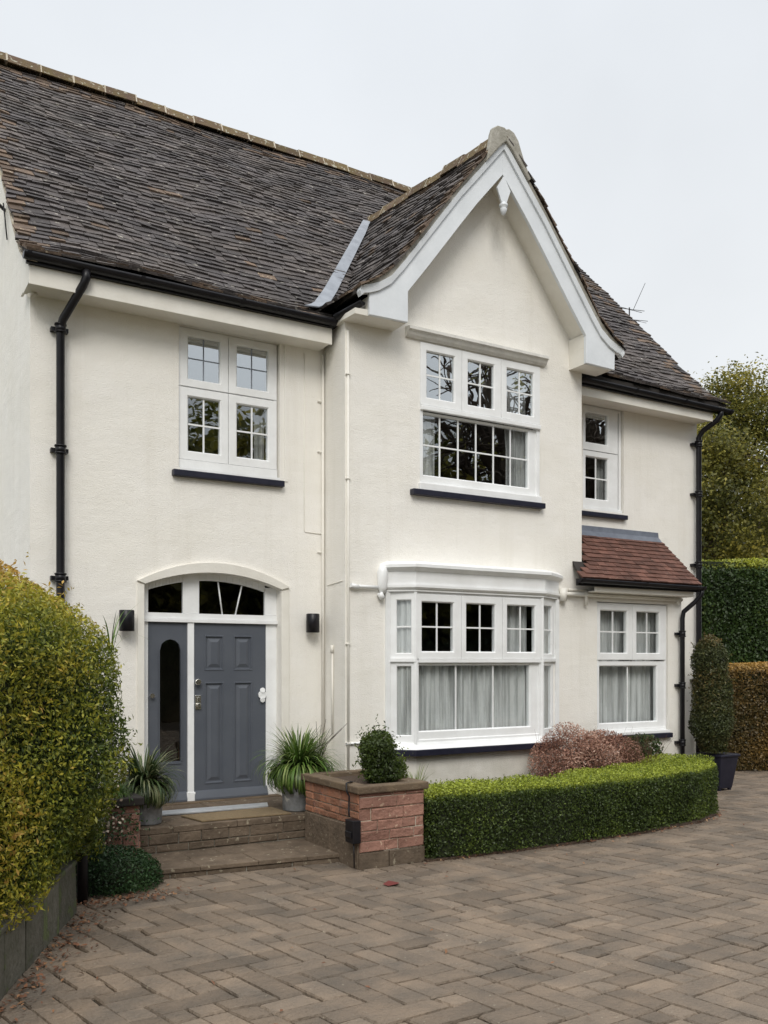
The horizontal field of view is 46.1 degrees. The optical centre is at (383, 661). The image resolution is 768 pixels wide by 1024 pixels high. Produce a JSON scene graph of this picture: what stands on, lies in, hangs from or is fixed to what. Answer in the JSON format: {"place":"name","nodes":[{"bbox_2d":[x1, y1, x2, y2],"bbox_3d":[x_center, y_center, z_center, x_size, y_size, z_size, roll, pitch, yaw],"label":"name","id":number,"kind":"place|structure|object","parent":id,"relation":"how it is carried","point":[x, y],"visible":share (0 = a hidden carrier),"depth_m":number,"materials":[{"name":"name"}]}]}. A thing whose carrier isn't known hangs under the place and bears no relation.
{"place":"outdoors","nodes":[
{"label":"outdoors","id":0,"kind":"place"},
{"bbox_2d":[13,811,716,897],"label":"soil","id":1,"kind":"structure","parent":0,"point":[573,842],"depth_m":9.40,"materials":[{"name":"brown soil"}]},
{"bbox_2d":[0,552,141,933],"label":"golden hedge","id":2,"kind":"object","parent":1,"relation":"on","point":[53,712],"visible":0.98,"depth_m":5.97,"materials":[{"name":"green plant"}]},
{"bbox_2d":[98,603,142,651],"bbox_3d":[-2.458,-0.296,7.964,0.494,0.472,0.645,0,0,33],"label":"hedge spray","id":3,"kind":"object","parent":2,"relation":"attached to","point":[113,634],"visible":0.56,"depth_m":7.92,"materials":[{"name":"green plant"}]},
{"bbox_2d":[422,753,718,858],"bbox_3d":[2.327,1.536,10.218,5.142,0.698,1.282,0,0,-41],"label":"box hedge","id":4,"kind":"object","parent":1,"relation":"on","point":[461,817],"visible":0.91,"depth_m":9.41,"materials":[{"name":"green plant"}]},
{"bbox_2d":[527,721,669,779],"bbox_3d":[2.740,1.317,11.377,2.093,1.159,1.170,0,0,-31],"label":"rusty shrub","id":5,"kind":"object","parent":1,"relation":"on","point":[572,756],"visible":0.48,"depth_m":11.06,"materials":[{"name":"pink plant"}]},
{"bbox_2d":[0,769,767,1023],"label":"driveway","id":6,"kind":"structure","parent":0,"point":[667,926],"depth_m":6.10,"materials":[{"name":"grey brick"}]},
{"bbox_2d":[0,860,76,1000],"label":"boundary wall","id":7,"kind":"structure","parent":6,"relation":"on","point":[23,945],"depth_m":5.74,"materials":[{"name":"grey stone"}]},
{"bbox_2d":[77,846,87,904],"bbox_3d":[-2.375,1.683,7.118,0.084,0.475,0.084,0,0,-31],"label":"post","id":8,"kind":"object","parent":6,"relation":"on","point":[82,880],"visible":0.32,"depth_m":7.08,"materials":[{"name":"black plastic"}]},
{"bbox_2d":[57,793,143,867],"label":"brick pillar","id":9,"kind":"structure","parent":6,"relation":"on","point":[130,807],"depth_m":8.11,"materials":[{"name":"red brick"}]},
{"bbox_2d":[96,777,161,850],"bbox_3d":[-2.397,1.442,8.073,0.662,0.900,0.689,0,0,10],"label":"trailing plant","id":10,"kind":"object","parent":9,"relation":"on","point":[119,824],"visible":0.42,"depth_m":8.04,"materials":[{"name":"green plant"}]},
{"bbox_2d":[73,844,163,897],"bbox_3d":[-2.221,1.716,7.562,0.770,0.372,0.659,0,0,-31],"label":"ground cover plant","id":11,"kind":"object","parent":6,"relation":"on","point":[122,870],"visible":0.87,"depth_m":7.39,"materials":[{"name":"green plant"}]},
{"bbox_2d":[139,796,338,879],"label":"front steps","id":12,"kind":"structure","parent":6,"relation":"on","point":[180,847],"depth_m":8.66,"materials":[{"name":"brown stone"}]},
{"bbox_2d":[139,797,162,825],"bbox_3d":[-2.279,1.395,8.724,0.302,0.340,0.302,0,0,-31],"label":"metal pot","id":13,"kind":"object","parent":12,"relation":"on","point":[150,814],"visible":0.3,"depth_m":8.60,"materials":[{"name":"metal"}]},
{"bbox_2d":[111,744,185,809],"bbox_3d":[-2.296,1.085,8.720,0.850,0.658,0.884,0,0,41],"label":"striped plant","id":14,"kind":"object","parent":13,"relation":"in","point":[147,782],"visible":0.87,"depth_m":8.57,"materials":[{"name":"green plant"}]},
{"bbox_2d":[162,802,267,815],"bbox_3d":[-1.778,1.557,9.523,1.252,0.018,0.221,0,0,-29],"label":"threshold strip","id":15,"kind":"object","parent":12,"relation":"on","point":[210,809],"visible":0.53,"depth_m":9.50,"materials":[{"name":"metal"}]},
{"bbox_2d":[181,807,290,821],"bbox_3d":[-1.506,1.558,9.185,1.019,0.016,0.480,0,0,-31],"label":"doormat","id":16,"kind":"object","parent":12,"relation":"on","point":[239,814],"visible":1,"depth_m":9.14,"materials":[{"name":"beige fabric"}]},
{"bbox_2d":[282,782,305,811],"bbox_3d":[-0.922,1.385,9.533,0.343,0.360,0.343,0,0,-31],"label":"metal pot","id":17,"kind":"object","parent":12,"relation":"on","point":[295,802],"visible":0.34,"depth_m":9.40,"materials":[{"name":"metal"}]},
{"bbox_2d":[251,720,348,796],"bbox_3d":[-0.882,1.030,9.587,1.193,0.810,1.036,0,0,-31],"label":"spider plant","id":18,"kind":"object","parent":17,"relation":"in","point":[297,757],"visible":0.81,"depth_m":9.39,"materials":[{"name":"green plant"}]},
{"bbox_2d":[301,769,428,869],"bbox_3d":[-0.211,1.530,8.892,0.775,0.780,1.200,0,0,-31],"label":"brick planter","id":19,"kind":"object","parent":6,"relation":"on","point":[390,815],"visible":0.97,"depth_m":8.48,"materials":[{"name":"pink brick"}]},
{"bbox_2d":[345,781,360,867],"bbox_3d":[-0.306,1.494,8.361,0.136,0.753,0.450,0,0,-8],"label":"cable box","id":20,"kind":"object","parent":19,"relation":"attached to","point":[353,831],"visible":0.97,"depth_m":8.17,"materials":[{"name":"black plastic"}]},
{"bbox_2d":[351,714,409,783],"bbox_3d":[-0.031,0.899,8.857,0.610,0.760,0.561,0,0,-31],"label":"topiary shrub","id":21,"kind":"object","parent":19,"relation":"in","point":[380,761],"visible":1,"depth_m":8.73,"materials":[{"name":"green plant"}]},
{"bbox_2d":[0,810,760,1023],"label":"fallen leaves","id":22,"kind":"object","parent":6,"relation":"on","point":[77,944],"visible":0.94,"depth_m":6.25,"materials":[{"name":"brown plant"}]},
{"bbox_2d":[384,880,398,885],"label":"red leaf","id":23,"kind":"object","parent":6,"relation":"on","point":[388,883],"visible":1,"depth_m":7.66,"materials":[{"name":"red plant"}]},
{"bbox_2d":[696,748,740,790],"bbox_3d":[4.958,1.453,13.417,0.440,0.913,0.470,0,0,-31],"label":"square pot","id":24,"kind":"object","parent":6,"relation":"on","point":[726,764],"visible":0.56,"depth_m":13.25,"materials":[{"name":"paint"}]},
{"bbox_2d":[688,633,737,753],"bbox_3d":[4.842,0.461,13.321,0.778,1.811,0.747,0,0,-31],"label":"column shrub","id":25,"kind":"object","parent":24,"relation":"on","point":[711,720],"visible":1,"depth_m":13.16,"materials":[{"name":"green plant"}]},
{"bbox_2d":[705,661,767,770],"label":"bronze hedge","id":26,"kind":"object","parent":6,"relation":"on","point":[748,741],"visible":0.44,"depth_m":15.64,"materials":[{"name":"brown plant"}]},
{"bbox_2d":[0,0,767,524],"label":"sky","id":27,"kind":"structure","parent":0,"point":[640,126],"materials":[{"name":"white"}]},
{"bbox_2d":[407,764,432,780],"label":"grass tuft","id":28,"kind":"object","parent":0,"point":[419,774],"visible":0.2,"depth_m":9.28,"materials":[{"name":"green plant"}]},
{"label":"ground","id":29,"kind":"structure","parent":0,"visible":0},
{"bbox_2d":[0,51,733,846],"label":"house","id":30,"kind":"structure","parent":29,"relation":"on","point":[182,295],"depth_m":10.77,"materials":[{"name":"paint"}]},
{"bbox_2d":[119,610,133,630],"bbox_3d":[-2.716,-0.430,9.525,0.156,0.220,0.180,0,0,-31],"label":"wall light","id":31,"kind":"object","parent":30,"relation":"attached to","point":[127,624],"visible":0.95,"depth_m":9.45,"materials":[{"name":"black plastic"}]},
{"bbox_2d":[172,326,284,487],"bbox_3d":[-1.767,-2.862,10.228,1.320,1.675,0.200,0,0,-31],"label":"window","id":32,"kind":"structure","parent":30,"relation":"in","point":[231,372],"depth_m":10.23,"materials":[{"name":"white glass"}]},
{"bbox_2d":[194,623,267,800],"bbox_3d":[-1.751,0.564,10.335,0.883,1.983,0.112,0,0,-31],"label":"front door","id":33,"kind":"structure","parent":30,"relation":"in","point":[230,659],"depth_m":10.33,"materials":[{"name":"grey paint"}]},
{"bbox_2d":[254,408,263,459],"bbox_3d":[-1.464,-2.644,10.627,0.130,0.812,0.037,0,0,-31],"label":"net curtain","id":34,"kind":"object","parent":30,"relation":"hanging from","point":[259,439],"visible":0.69,"depth_m":10.63,"materials":[{"name":"white fabric"}]},
{"bbox_2d":[306,613,318,632],"bbox_3d":[-0.844,-0.450,10.641,0.156,0.220,0.180,0,0,-31],"label":"wall light","id":35,"kind":"object","parent":30,"relation":"attached to","point":[312,622],"visible":1,"depth_m":10.56,"materials":[{"name":"black plastic"}]},
{"bbox_2d":[398,600,410,734],"bbox_3d":[0.221,0.066,10.700,0.213,1.692,0.030,0,0,18],"label":"net curtain","id":36,"kind":"object","parent":30,"relation":"hanging from","point":[404,676],"visible":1,"depth_m":10.69,"materials":[{"name":"white fabric"}]},
{"bbox_2d":[423,416,434,475],"bbox_3d":[0.506,-2.619,11.101,0.300,0.862,0.052,0,0,-31],"label":"net curtain","id":37,"kind":"object","parent":30,"relation":"hanging from","point":[428,439],"visible":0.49,"depth_m":11.12,"materials":[{"name":"white fabric"}]},
{"bbox_2d":[382,561,562,791],"bbox_3d":[1.230,0.462,11.213,2.833,3.275,0.378,0,0,-31],"label":"bay window","id":38,"kind":"structure","parent":30,"relation":"in","point":[492,752],"depth_m":11.01,"materials":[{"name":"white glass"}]},
{"bbox_2d":[419,662,529,730],"bbox_3d":[1.114,0.441,11.234,1.820,0.942,0.093,0,0,-31],"label":"net curtain","id":39,"kind":"object","parent":30,"relation":"hanging from","point":[437,697],"visible":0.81,"depth_m":11.22,"materials":[{"name":"white fabric"}]},
{"bbox_2d":[405,325,549,508],"bbox_3d":[1.183,-3.000,11.333,2.160,2.010,0.203,0,0,-31],"label":"window","id":40,"kind":"structure","parent":30,"relation":"in","point":[454,382],"depth_m":11.37,"materials":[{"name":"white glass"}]},
{"bbox_2d":[504,424,524,487],"bbox_3d":[1.698,-2.974,11.826,0.410,1.572,0.067,0,0,-31],"label":"net curtain","id":41,"kind":"object","parent":30,"relation":"hanging from","point":[517,466],"visible":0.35,"depth_m":11.86,"materials":[{"name":"white fabric"}]},
{"bbox_2d":[507,606,526,651],"bbox_3d":[1.653,-0.409,11.599,0.480,0.742,0.054,0,0,-31],"label":"net curtain","id":42,"kind":"object","parent":30,"relation":"hanging from","point":[512,622],"visible":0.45,"depth_m":11.62,"materials":[{"name":"white fabric"}]},
{"bbox_2d":[544,606,546,727],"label":"net curtain","id":43,"kind":"object","parent":30,"relation":"hanging from","point":[545,669],"visible":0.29,"depth_m":11.97,"materials":[{"name":"white fabric"}]},
{"bbox_2d":[596,459,604,499],"bbox_3d":[3.248,-2.644,13.415,0.280,0.812,0.046,0,0,-31],"label":"net curtain","id":44,"kind":"object","parent":30,"relation":"hanging from","point":[600,484],"visible":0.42,"depth_m":13.40,"materials":[{"name":"white fabric"}]},
{"bbox_2d":[582,404,627,519],"bbox_3d":[3.032,-2.899,13.084,1.210,1.627,0.190,0,0,-31],"label":"window","id":45,"kind":"structure","parent":30,"relation":"in","point":[601,426],"depth_m":13.23,"materials":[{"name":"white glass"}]},
{"bbox_2d":[598,611,654,722],"bbox_3d":[3.411,0.101,12.928,1.300,1.722,0.078,0,0,-31],"label":"net curtain","id":46,"kind":"object","parent":30,"relation":"hanging from","point":[612,693],"visible":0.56,"depth_m":12.92,"materials":[{"name":"white fabric"}]},
{"bbox_2d":[622,284,644,322],"bbox_3d":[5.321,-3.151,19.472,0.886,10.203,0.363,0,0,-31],"label":"tv aerial","id":47,"kind":"object","parent":30,"relation":"attached to","point":[629,309],"visible":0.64,"depth_m":19.52,"materials":[{"name":"grey metal"}]},
{"bbox_2d":[597,602,672,739],"bbox_3d":[3.503,0.144,12.744,1.470,1.912,0.170,0,0,-31],"label":"window","id":48,"kind":"structure","parent":30,"relation":"in","point":[657,726],"depth_m":12.80,"materials":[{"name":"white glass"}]},
{"bbox_2d":[688,352,767,560],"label":"broadleaf tree","id":49,"kind":"object","parent":29,"relation":"on","point":[729,441],"visible":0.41,"depth_m":24.54,"materials":[{"name":"green plant"}]},
{"bbox_2d":[707,411,767,557],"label":"broadleaf tree","id":50,"kind":"object","parent":29,"relation":"on","point":[750,505],"visible":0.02,"depth_m":29.22,"materials":[{"name":"green plant"}]},
{"label":"driveway bed","id":51,"kind":"structure","parent":0,"visible":0},
{"bbox_2d":[622,733,663,760],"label":"green shrub","id":52,"kind":"object","parent":51,"relation":"on","point":[655,748],"visible":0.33,"depth_m":12.16,"materials":[{"name":"green plant"}]},
{"bbox_2d":[702,556,767,663],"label":"tall hedge","id":53,"kind":"object","parent":51,"relation":"on","point":[735,607],"visible":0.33,"depth_m":18.10,"materials":[{"name":"green plant"}]}
]}

